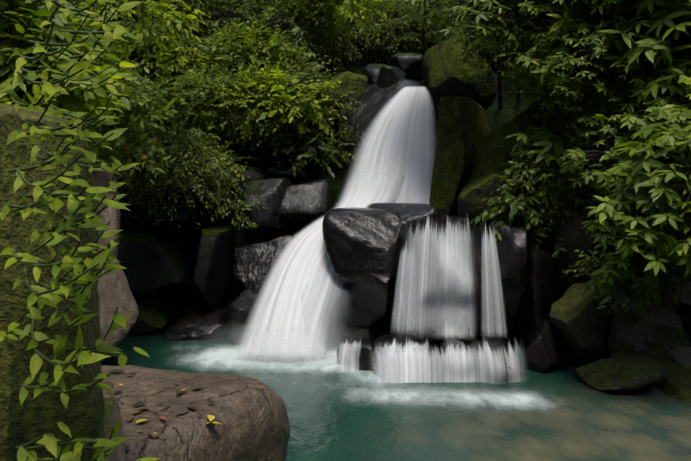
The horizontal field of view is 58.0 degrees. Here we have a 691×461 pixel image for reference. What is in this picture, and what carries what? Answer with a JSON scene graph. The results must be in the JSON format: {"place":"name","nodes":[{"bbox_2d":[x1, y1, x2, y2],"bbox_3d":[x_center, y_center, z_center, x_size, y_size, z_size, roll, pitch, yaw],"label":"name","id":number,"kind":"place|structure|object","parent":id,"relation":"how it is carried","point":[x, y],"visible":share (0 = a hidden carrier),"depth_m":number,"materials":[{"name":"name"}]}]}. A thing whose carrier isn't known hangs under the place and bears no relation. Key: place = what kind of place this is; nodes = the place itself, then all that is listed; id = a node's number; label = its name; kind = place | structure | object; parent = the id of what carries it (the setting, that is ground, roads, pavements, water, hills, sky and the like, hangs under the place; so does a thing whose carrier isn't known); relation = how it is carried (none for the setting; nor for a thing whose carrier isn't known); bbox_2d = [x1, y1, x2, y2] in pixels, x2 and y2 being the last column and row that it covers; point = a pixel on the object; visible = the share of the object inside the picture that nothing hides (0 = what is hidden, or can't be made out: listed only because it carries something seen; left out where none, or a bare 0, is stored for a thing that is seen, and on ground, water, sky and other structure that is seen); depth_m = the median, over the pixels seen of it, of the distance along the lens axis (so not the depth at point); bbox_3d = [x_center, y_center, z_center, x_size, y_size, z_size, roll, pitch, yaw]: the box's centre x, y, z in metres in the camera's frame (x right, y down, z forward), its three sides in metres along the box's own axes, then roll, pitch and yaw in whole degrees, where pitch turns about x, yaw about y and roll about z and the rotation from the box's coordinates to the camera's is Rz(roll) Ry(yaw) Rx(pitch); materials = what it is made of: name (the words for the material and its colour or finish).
{"place":"outdoors","nodes":[
{"label":"outdoors","id":0,"kind":"place"},
{"bbox_2d":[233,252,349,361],"bbox_3d":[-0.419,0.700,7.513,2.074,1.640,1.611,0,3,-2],"label":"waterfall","id":1,"kind":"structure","parent":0,"point":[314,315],"depth_m":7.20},
{"bbox_2d":[18,1,690,365],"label":"terrain","id":2,"kind":"structure","parent":0,"point":[513,103],"depth_m":9.76,"materials":[{"name":"soil"}]},
{"bbox_2d":[0,11,98,111],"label":"shrub","id":3,"kind":"object","parent":2,"relation":"on","point":[25,50],"visible":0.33,"depth_m":4.83,"materials":[{"name":"green plant"}]},
{"bbox_2d":[0,0,100,81],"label":"shrub","id":4,"kind":"object","parent":2,"relation":"on","point":[42,13],"visible":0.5,"depth_m":4.90,"materials":[{"name":"green plant"}]},
{"bbox_2d":[0,66,102,137],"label":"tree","id":5,"kind":"object","parent":2,"relation":"on","point":[4,85],"depth_m":4.71,"materials":[{"name":"green plant"}]},
{"bbox_2d":[0,103,104,460],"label":"moss bank","id":6,"kind":"structure","parent":2,"relation":"on","point":[30,418],"depth_m":1.83,"materials":[{"name":"plant"}]},
{"bbox_2d":[0,0,159,460],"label":"vine plant","id":7,"kind":"object","parent":6,"relation":"on","point":[53,202],"visible":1,"depth_m":1.42,"materials":[{"name":"green plant"}]},
{"bbox_2d":[0,0,120,75],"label":"shrub","id":8,"kind":"object","parent":2,"relation":"on","point":[92,28],"visible":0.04,"depth_m":5.74,"materials":[{"name":"green plant"}]},
{"bbox_2d":[0,52,135,154],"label":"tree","id":9,"kind":"object","parent":2,"relation":"on","point":[73,105],"visible":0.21,"depth_m":5.36,"materials":[{"name":"green plant"}]},
{"bbox_2d":[68,45,160,155],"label":"shrub","id":10,"kind":"object","parent":2,"relation":"on","point":[133,102],"visible":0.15,"depth_m":6.47,"materials":[{"name":"green plant"}]},
{"bbox_2d":[98,251,138,361],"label":"rock","id":11,"kind":"structure","parent":2,"relation":"on","point":[114,292],"depth_m":4.66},
{"bbox_2d":[89,67,178,189],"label":"shrub","id":12,"kind":"object","parent":2,"relation":"on","point":[145,145],"visible":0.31,"depth_m":6.81,"materials":[{"name":"green plant"}]},
{"bbox_2d":[76,0,205,70],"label":"shrub","id":13,"kind":"object","parent":2,"relation":"on","point":[155,10],"visible":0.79,"depth_m":7.34,"materials":[{"name":"green plant"}]},
{"bbox_2d":[125,298,173,336],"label":"rock","id":14,"kind":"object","parent":2,"relation":"on","point":[155,316],"depth_m":8.26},
{"bbox_2d":[97,101,207,214],"bbox_3d":[-2.786,-1.004,8.420,1.924,1.601,1.810,0,3,-2],"label":"shrub","id":15,"kind":"object","parent":2,"relation":"on","point":[168,145],"visible":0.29,"depth_m":8.06,"materials":[{"name":"green plant"}]},
{"bbox_2d":[117,232,192,298],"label":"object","id":16,"kind":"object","parent":2,"relation":"on","point":[158,265],"depth_m":8.16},
{"bbox_2d":[118,171,163,232],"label":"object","id":17,"kind":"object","parent":16,"relation":"on","point":[129,223],"depth_m":8.43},
{"bbox_2d":[116,121,234,232],"bbox_3d":[-2.369,-0.724,8.389,1.674,1.618,1.697,-2,4,-31],"label":"shrub","id":18,"kind":"object","parent":16,"relation":"on","point":[153,194],"visible":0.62,"depth_m":8.00,"materials":[{"name":"green plant"}]},
{"bbox_2d":[114,17,206,94],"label":"shrub","id":19,"kind":"object","parent":2,"relation":"on","point":[187,41],"visible":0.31,"depth_m":9.31,"materials":[{"name":"green plant"}]},
{"bbox_2d":[113,52,221,132],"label":"shrub","id":20,"kind":"object","parent":2,"relation":"on","point":[178,79],"visible":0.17,"depth_m":8.77,"materials":[{"name":"green plant"}]},
{"bbox_2d":[114,24,229,101],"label":"shrub","id":21,"kind":"object","parent":2,"relation":"on","point":[179,60],"visible":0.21,"depth_m":9.30,"materials":[{"name":"green plant"}]},
{"bbox_2d":[148,174,197,223],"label":"rock","id":22,"kind":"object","parent":2,"relation":"on","point":[184,214],"depth_m":8.23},
{"bbox_2d":[147,80,234,160],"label":"shrub","id":23,"kind":"object","parent":2,"relation":"on","point":[213,130],"visible":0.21,"depth_m":8.69,"materials":[{"name":"green plant"}]},
{"bbox_2d":[101,365,289,460],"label":"foreground rock","id":24,"kind":"object","parent":2,"relation":"on","point":[250,415],"visible":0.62,"depth_m":3.21,"materials":[{"name":"stone"}]},
{"bbox_2d":[104,396,125,460],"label":"rock","id":25,"kind":"object","parent":24,"relation":"on","point":[112,415],"visible":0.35,"depth_m":2.40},
{"bbox_2d":[163,303,228,339],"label":"rock","id":26,"kind":"structure","parent":2,"relation":"on","point":[199,322],"depth_m":8.00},
{"bbox_2d":[191,226,233,308],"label":"rock","id":27,"kind":"structure","parent":26,"relation":"on","point":[212,263],"depth_m":8.26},
{"bbox_2d":[161,165,268,297],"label":"backing wall","id":28,"kind":"structure","parent":2,"relation":"on","point":[185,234],"depth_m":8.83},
{"bbox_2d":[159,58,270,154],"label":"shrub","id":29,"kind":"object","parent":2,"relation":"on","point":[206,93],"visible":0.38,"depth_m":8.80,"materials":[{"name":"green plant"}]},
{"bbox_2d":[188,55,301,163],"bbox_3d":[-1.455,-1.810,9.325,1.793,1.640,1.801,2,4,26],"label":"shrub","id":30,"kind":"object","parent":2,"relation":"on","point":[250,116],"visible":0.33,"depth_m":8.88,"materials":[{"name":"green plant"}]},
{"bbox_2d":[189,6,313,78],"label":"shrub","id":31,"kind":"object","parent":2,"relation":"on","point":[247,40],"visible":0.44,"depth_m":9.63,"materials":[{"name":"green plant"}]},
{"bbox_2d":[203,59,312,162],"bbox_3d":[-1.341,-1.742,9.236,1.640,1.537,1.704,2,4,34],"label":"shrub","id":32,"kind":"object","parent":2,"relation":"on","point":[239,110],"visible":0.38,"depth_m":8.83,"materials":[{"name":"green plant"}]},
{"bbox_2d":[213,9,306,81],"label":"shrub","id":33,"kind":"object","parent":2,"relation":"on","point":[255,42],"visible":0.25,"depth_m":9.68,"materials":[{"name":"green plant"}]},
{"bbox_2d":[210,0,324,63],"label":"shrub","id":34,"kind":"object","parent":2,"relation":"on","point":[281,25],"visible":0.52,"depth_m":10.21,"materials":[{"name":"green plant"}]},
{"bbox_2d":[242,178,294,231],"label":"rock","id":35,"kind":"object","parent":2,"relation":"on","point":[268,195],"depth_m":8.55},
{"bbox_2d":[221,61,340,167],"bbox_3d":[-1.006,-1.665,9.333,1.667,1.613,1.658,3,4,42],"label":"shrub","id":36,"kind":"object","parent":2,"relation":"on","point":[273,148],"visible":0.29,"depth_m":9.03,"materials":[{"name":"green plant"}]},
{"bbox_2d":[232,38,339,108],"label":"shrub","id":37,"kind":"object","parent":2,"relation":"on","point":[318,74],"visible":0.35,"depth_m":9.52,"materials":[{"name":"green plant"}]},
{"bbox_2d":[238,53,346,146],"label":"shrub","id":38,"kind":"object","parent":2,"relation":"on","point":[310,115],"visible":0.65,"depth_m":8.82,"materials":[{"name":"green plant"}]},
{"bbox_2d":[278,179,333,224],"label":"rock","id":39,"kind":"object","parent":2,"relation":"on","point":[309,202],"depth_m":8.67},
{"bbox_2d":[270,125,341,181],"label":"shrub","id":40,"kind":"object","parent":39,"relation":"on","point":[307,154],"visible":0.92,"depth_m":9.02,"materials":[{"name":"green plant"}]},
{"bbox_2d":[268,0,357,57],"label":"shrub","id":41,"kind":"object","parent":2,"relation":"on","point":[326,14],"visible":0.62,"depth_m":10.70,"materials":[{"name":"green plant"}]},
{"bbox_2d":[266,6,364,83],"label":"shrub","id":42,"kind":"object","parent":2,"relation":"on","point":[347,44],"visible":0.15,"depth_m":11.93,"materials":[{"name":"green plant"}]},
{"bbox_2d":[281,0,392,61],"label":"shrub","id":43,"kind":"object","parent":2,"relation":"on","point":[359,8],"visible":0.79,"depth_m":10.68,"materials":[{"name":"green plant"}]},
{"bbox_2d":[321,71,367,111],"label":"mossy rock","id":44,"kind":"object","parent":2,"relation":"on","point":[355,82],"visible":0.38,"depth_m":10.22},
{"bbox_2d":[313,0,404,69],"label":"shrub","id":45,"kind":"object","parent":2,"relation":"on","point":[356,31],"visible":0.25,"depth_m":12.31,"materials":[{"name":"green plant"}]},
{"bbox_2d":[337,79,438,171],"bbox_3d":[0.736,-1.344,10.323,2.005,2.262,1.476,-2,4,-32],"label":"rock","id":46,"kind":"object","parent":2,"relation":"on","point":[375,98],"visible":0.21,"depth_m":9.92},
{"bbox_2d":[345,0,445,62],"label":"shrub","id":47,"kind":"object","parent":2,"relation":"on","point":[389,23],"visible":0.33,"depth_m":12.24,"materials":[{"name":"green plant"}]},
{"bbox_2d":[387,53,423,80],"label":"rock","id":48,"kind":"object","parent":2,"relation":"on","point":[410,64],"visible":0.5,"depth_m":10.88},
{"bbox_2d":[363,0,461,61],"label":"shrub","id":49,"kind":"object","parent":2,"relation":"on","point":[413,26],"visible":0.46,"depth_m":12.21,"materials":[{"name":"green plant"}]},
{"bbox_2d":[393,0,499,51],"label":"tree","id":50,"kind":"object","parent":2,"relation":"on","point":[436,8],"visible":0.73,"depth_m":8.13,"materials":[{"name":"green plant"}]},
{"bbox_2d":[429,97,489,215],"bbox_3d":[1.766,-1.034,9.194,0.702,1.766,1.523,1,3,23],"label":"mossy rock","id":51,"kind":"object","parent":2,"relation":"on","point":[463,127],"depth_m":8.65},
{"bbox_2d":[422,37,496,109],"bbox_3d":[1.775,-2.391,9.795,1.030,1.120,1.492,0,3,-2],"label":"mossy boulder","id":52,"kind":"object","parent":51,"relation":"on","point":[441,71],"depth_m":9.29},
{"bbox_2d":[427,0,556,108],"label":"tree","id":53,"kind":"object","parent":2,"relation":"on","point":[469,25],"visible":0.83,"depth_m":7.38,"materials":[{"name":"green plant"}]},
{"bbox_2d":[457,2,568,103],"bbox_3d":[2.778,-2.285,8.969,1.518,1.311,3.982,2,4,30],"label":"foliage","id":54,"kind":"object","parent":2,"relation":"on","point":[512,73],"visible":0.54,"depth_m":7.66,"materials":[{"name":"green plant"}]},
{"bbox_2d":[478,184,549,237],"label":"foliage","id":55,"kind":"object","parent":2,"relation":"on","point":[531,216],"visible":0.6,"depth_m":7.21,"materials":[{"name":"green plant"}]},
{"bbox_2d":[468,99,561,199],"bbox_3d":[2.363,-1.081,8.752,1.280,1.389,1.724,1,3,20],"label":"mossy boulder","id":56,"kind":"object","parent":2,"relation":"on","point":[494,147],"depth_m":8.15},
{"bbox_2d":[470,169,560,243],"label":"foliage","id":57,"kind":"object","parent":2,"relation":"on","point":[516,203],"visible":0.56,"depth_m":7.21,"materials":[{"name":"green plant"}]},
{"bbox_2d":[490,144,583,217],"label":"foliage","id":58,"kind":"object","parent":2,"relation":"on","point":[532,170],"visible":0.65,"depth_m":7.11,"materials":[{"name":"green plant"}]},
{"bbox_2d":[501,161,585,228],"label":"foliage","id":59,"kind":"object","parent":2,"relation":"on","point":[555,195],"visible":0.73,"depth_m":7.10,"materials":[{"name":"green plant"}]},
{"bbox_2d":[524,319,565,372],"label":"rock","id":60,"kind":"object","parent":2,"relation":"on","point":[545,352],"depth_m":6.48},
{"bbox_2d":[494,127,607,218],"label":"foliage","id":61,"kind":"object","parent":2,"relation":"on","point":[548,153],"visible":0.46,"depth_m":7.28,"materials":[{"name":"green plant"}]},
{"bbox_2d":[495,0,616,63],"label":"foliage","id":62,"kind":"object","parent":2,"relation":"on","point":[529,4],"visible":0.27,"depth_m":6.95,"materials":[{"name":"green plant"}]},
{"bbox_2d":[509,23,626,112],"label":"foliage","id":63,"kind":"object","parent":2,"relation":"on","point":[534,68],"visible":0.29,"depth_m":6.88,"materials":[{"name":"green plant"}]},
{"bbox_2d":[542,205,611,282],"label":"rock","id":64,"kind":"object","parent":2,"relation":"on","point":[572,234],"depth_m":7.18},
{"bbox_2d":[549,282,614,365],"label":"mossy rock","id":65,"kind":"structure","parent":2,"relation":"on","point":[582,327],"depth_m":6.30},
{"bbox_2d":[532,0,640,97],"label":"foliage","id":66,"kind":"object","parent":2,"relation":"on","point":[577,6],"visible":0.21,"depth_m":6.74,"materials":[{"name":"green plant"}]},
{"bbox_2d":[564,147,622,231],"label":"shrub","id":67,"kind":"object","parent":2,"relation":"on","point":[580,196],"visible":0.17,"depth_m":7.04,"materials":[{"name":"green plant"}]},
{"bbox_2d":[546,0,657,87],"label":"foliage","id":68,"kind":"object","parent":2,"relation":"on","point":[557,24],"visible":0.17,"depth_m":6.65,"materials":[{"name":"green plant"}]},
{"bbox_2d":[562,249,646,320],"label":"foliage","id":69,"kind":"object","parent":2,"relation":"on","point":[591,268],"visible":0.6,"depth_m":5.83,"materials":[{"name":"green plant"}]},
{"bbox_2d":[534,6,677,135],"bbox_3d":[3.411,-1.763,8.032,1.493,1.359,4.359,2,4,26],"label":"tree","id":70,"kind":"object","parent":2,"relation":"on","point":[596,48],"visible":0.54,"depth_m":6.45,"materials":[{"name":"green plant"}]},
{"bbox_2d":[558,101,674,210],"bbox_3d":[3.041,-0.774,7.003,1.523,1.224,2.349,0,3,8],"label":"foliage","id":71,"kind":"object","parent":2,"relation":"on","point":[586,158],"visible":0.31,"depth_m":6.43,"materials":[{"name":"green plant"}]},
{"bbox_2d":[575,243,659,312],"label":"foliage","id":72,"kind":"object","parent":2,"relation":"on","point":[606,266],"visible":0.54,"depth_m":5.73,"materials":[{"name":"green plant"}]},
{"bbox_2d":[574,353,667,391],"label":"mossy rock","id":73,"kind":"structure","parent":2,"relation":"on","point":[624,372],"depth_m":5.75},
{"bbox_2d":[561,79,681,166],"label":"foliage","id":74,"kind":"object","parent":2,"relation":"on","point":[601,99],"visible":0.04,"depth_m":6.77,"materials":[{"name":"green plant"}]},
{"bbox_2d":[563,84,684,194],"bbox_3d":[3.655,-1.009,7.081,2.425,1.293,1.620,-2,4,-35],"label":"foliage","id":75,"kind":"object","parent":2,"relation":"on","point":[579,131],"visible":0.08,"depth_m":6.74,"materials":[{"name":"green plant"}]},
{"bbox_2d":[581,163,690,288],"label":"foliage","id":76,"kind":"object","parent":2,"relation":"on","point":[628,227],"visible":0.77,"depth_m":5.20,"materials":[{"name":"green plant"}]},
{"bbox_2d":[597,235,678,311],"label":"foliage","id":77,"kind":"object","parent":2,"relation":"on","point":[627,272],"visible":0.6,"depth_m":5.63,"materials":[{"name":"green plant"}]},
{"bbox_2d":[600,241,678,315],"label":"foliage","id":78,"kind":"object","parent":2,"relation":"on","point":[668,283],"visible":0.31,"depth_m":5.68,"materials":[{"name":"green plant"}]},
{"bbox_2d":[589,0,690,87],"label":"foliage","id":79,"kind":"object","parent":2,"relation":"on","point":[664,48],"visible":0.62,"depth_m":6.09,"materials":[{"name":"green plant"}]},
{"bbox_2d":[603,58,690,152],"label":"foliage","id":80,"kind":"object","parent":2,"relation":"on","point":[663,111],"visible":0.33,"depth_m":5.95,"materials":[{"name":"green plant"}]},
{"bbox_2d":[603,120,690,230],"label":"foliage","id":81,"kind":"object","parent":2,"relation":"on","point":[655,164],"visible":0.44,"depth_m":5.18,"materials":[{"name":"green plant"}]},
{"bbox_2d":[603,130,690,235],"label":"foliage","id":82,"kind":"object","parent":2,"relation":"on","point":[639,196],"visible":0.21,"depth_m":5.22,"materials":[{"name":"green plant"}]},
{"bbox_2d":[606,71,690,162],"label":"foliage","id":83,"kind":"object","parent":2,"relation":"on","point":[661,102],"visible":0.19,"depth_m":6.24,"materials":[{"name":"green plant"}]},
{"bbox_2d":[607,287,690,384],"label":"boulder","id":84,"kind":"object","parent":2,"relation":"on","point":[660,335],"depth_m":6.20,"materials":[{"name":"stone"}]},
{"bbox_2d":[610,0,690,37],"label":"foliage","id":85,"kind":"object","parent":2,"relation":"on","point":[666,15],"visible":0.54,"depth_m":5.98,"materials":[{"name":"green plant"}]},
{"bbox_2d":[611,110,690,212],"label":"foliage","id":86,"kind":"object","parent":2,"relation":"on","point":[647,130],"visible":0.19,"depth_m":5.45,"materials":[{"name":"green plant"}]},
{"bbox_2d":[613,62,690,140],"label":"foliage","id":87,"kind":"object","parent":2,"relation":"on","point":[681,89],"visible":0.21,"depth_m":5.98,"materials":[{"name":"green plant"}]},
{"bbox_2d":[621,191,690,262],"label":"foliage","id":88,"kind":"object","parent":2,"relation":"on","point":[686,224],"visible":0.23,"depth_m":5.09,"materials":[{"name":"green plant"}]},
{"bbox_2d":[630,120,690,230],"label":"foliage","id":89,"kind":"object","parent":2,"relation":"on","point":[673,196],"visible":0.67,"depth_m":5.02,"materials":[{"name":"green plant"}]},
{"bbox_2d":[659,374,690,400],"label":"mossy rock","id":90,"kind":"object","parent":2,"relation":"on","point":[677,386],"depth_m":5.73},
{"bbox_2d":[336,273,398,326],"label":"rock","id":91,"kind":"object","parent":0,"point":[369,300],"visible":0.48,"depth_m":7.29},
{"bbox_2d":[322,207,402,285],"bbox_3d":[0.296,0.191,7.979,0.991,0.973,1.530,1,3,15],"label":"rock","id":92,"kind":"object","parent":91,"relation":"on","point":[358,242],"visible":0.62,"depth_m":7.33,"materials":[{"name":"stone"}]},
{"bbox_2d":[114,323,690,460],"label":"pool water","id":93,"kind":"structure","parent":0,"point":[566,414],"depth_m":5.22,"materials":[{"name":"liquid"}]},
{"bbox_2d":[92,158,119,257],"bbox_3d":[-3.008,0.328,6.550,1.541,2.270,1.596,0,3,-2],"label":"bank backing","id":94,"kind":"object","parent":93,"relation":"on","point":[103,178],"depth_m":6.02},
{"bbox_2d":[98,192,117,254],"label":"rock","id":95,"kind":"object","parent":94,"relation":"attached to","point":[107,214],"depth_m":5.09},
{"bbox_2d":[219,289,260,344],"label":"rock","id":96,"kind":"object","parent":93,"relation":"in","point":[238,310],"visible":0.31,"depth_m":7.59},
{"bbox_2d":[199,323,372,366],"bbox_3d":[-0.652,1.253,6.665,2.088,0.591,0.133,0,3,-2],"label":"water spray","id":97,"kind":"object","parent":93,"relation":"on","point":[288,347],"visible":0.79,"depth_m":6.66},
{"bbox_2d":[231,230,341,329],"bbox_3d":[-0.830,0.906,8.974,1.556,1.829,1.802,0,3,-2],"label":"rock","id":98,"kind":"object","parent":93,"relation":"in","point":[253,264],"visible":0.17,"depth_m":8.51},
{"bbox_2d":[232,157,407,363],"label":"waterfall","id":99,"kind":"structure","parent":93,"relation":"in","point":[303,252],"depth_m":7.40,"materials":[{"name":"liquid"}]},
{"bbox_2d":[343,86,435,203],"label":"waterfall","id":100,"kind":"object","parent":99,"relation":"attached to","point":[401,129],"visible":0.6,"depth_m":9.04,"materials":[{"name":"liquid"}]},
{"bbox_2d":[365,203,440,224],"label":"rock","id":101,"kind":"object","parent":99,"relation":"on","point":[406,211],"visible":0.27,"depth_m":7.76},
{"bbox_2d":[337,329,373,370],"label":"step rock","id":102,"kind":"object","parent":93,"relation":"in","point":[365,359],"visible":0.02,"depth_m":6.50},
{"bbox_2d":[372,334,436,377],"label":"step rock","id":103,"kind":"object","parent":93,"relation":"in","point":[388,339],"depth_m":6.58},
{"bbox_2d":[392,241,416,334],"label":"water cascade","id":104,"kind":"object","parent":103,"relation":"on","point":[402,273],"visible":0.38,"depth_m":6.96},
{"bbox_2d":[398,215,489,347],"bbox_3d":[1.119,0.573,7.666,1.072,1.504,1.573,0,3,-2],"label":"cascade rock","id":105,"kind":"object","parent":93,"relation":"on","point":[476,266],"visible":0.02,"depth_m":7.12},
{"bbox_2d":[398,215,477,339],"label":"water cascade","id":106,"kind":"object","parent":105,"relation":"on","point":[426,253],"visible":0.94,"depth_m":6.93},
{"bbox_2d":[433,215,475,339],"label":"water cascade","id":107,"kind":"object","parent":105,"relation":"on","point":[448,279],"visible":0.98,"depth_m":6.89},
{"bbox_2d":[369,339,527,383],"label":"waterfall","id":108,"kind":"structure","parent":93,"relation":"in","point":[458,365],"depth_m":6.12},
{"bbox_2d":[468,338,526,382],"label":"step rock","id":109,"kind":"object","parent":93,"relation":"in","point":[495,344],"visible":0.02,"depth_m":6.34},
{"bbox_2d":[481,224,506,336],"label":"water cascade","id":110,"kind":"object","parent":109,"relation":"on","point":[489,249],"visible":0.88,"depth_m":6.89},
{"bbox_2d":[472,222,527,336],"bbox_3d":[1.886,0.595,7.762,0.832,1.412,1.584,1,3,16],"label":"cascade rock","id":111,"kind":"object","parent":93,"relation":"on","point":[513,273],"visible":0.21,"depth_m":7.08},
{"bbox_2d":[458,169,527,225],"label":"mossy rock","id":112,"kind":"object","parent":111,"relation":"on","point":[482,186],"depth_m":7.68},
{"bbox_2d":[514,244,559,350],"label":"cascade rock","id":113,"kind":"object","parent":93,"relation":"on","point":[540,295],"visible":0.65,"depth_m":6.96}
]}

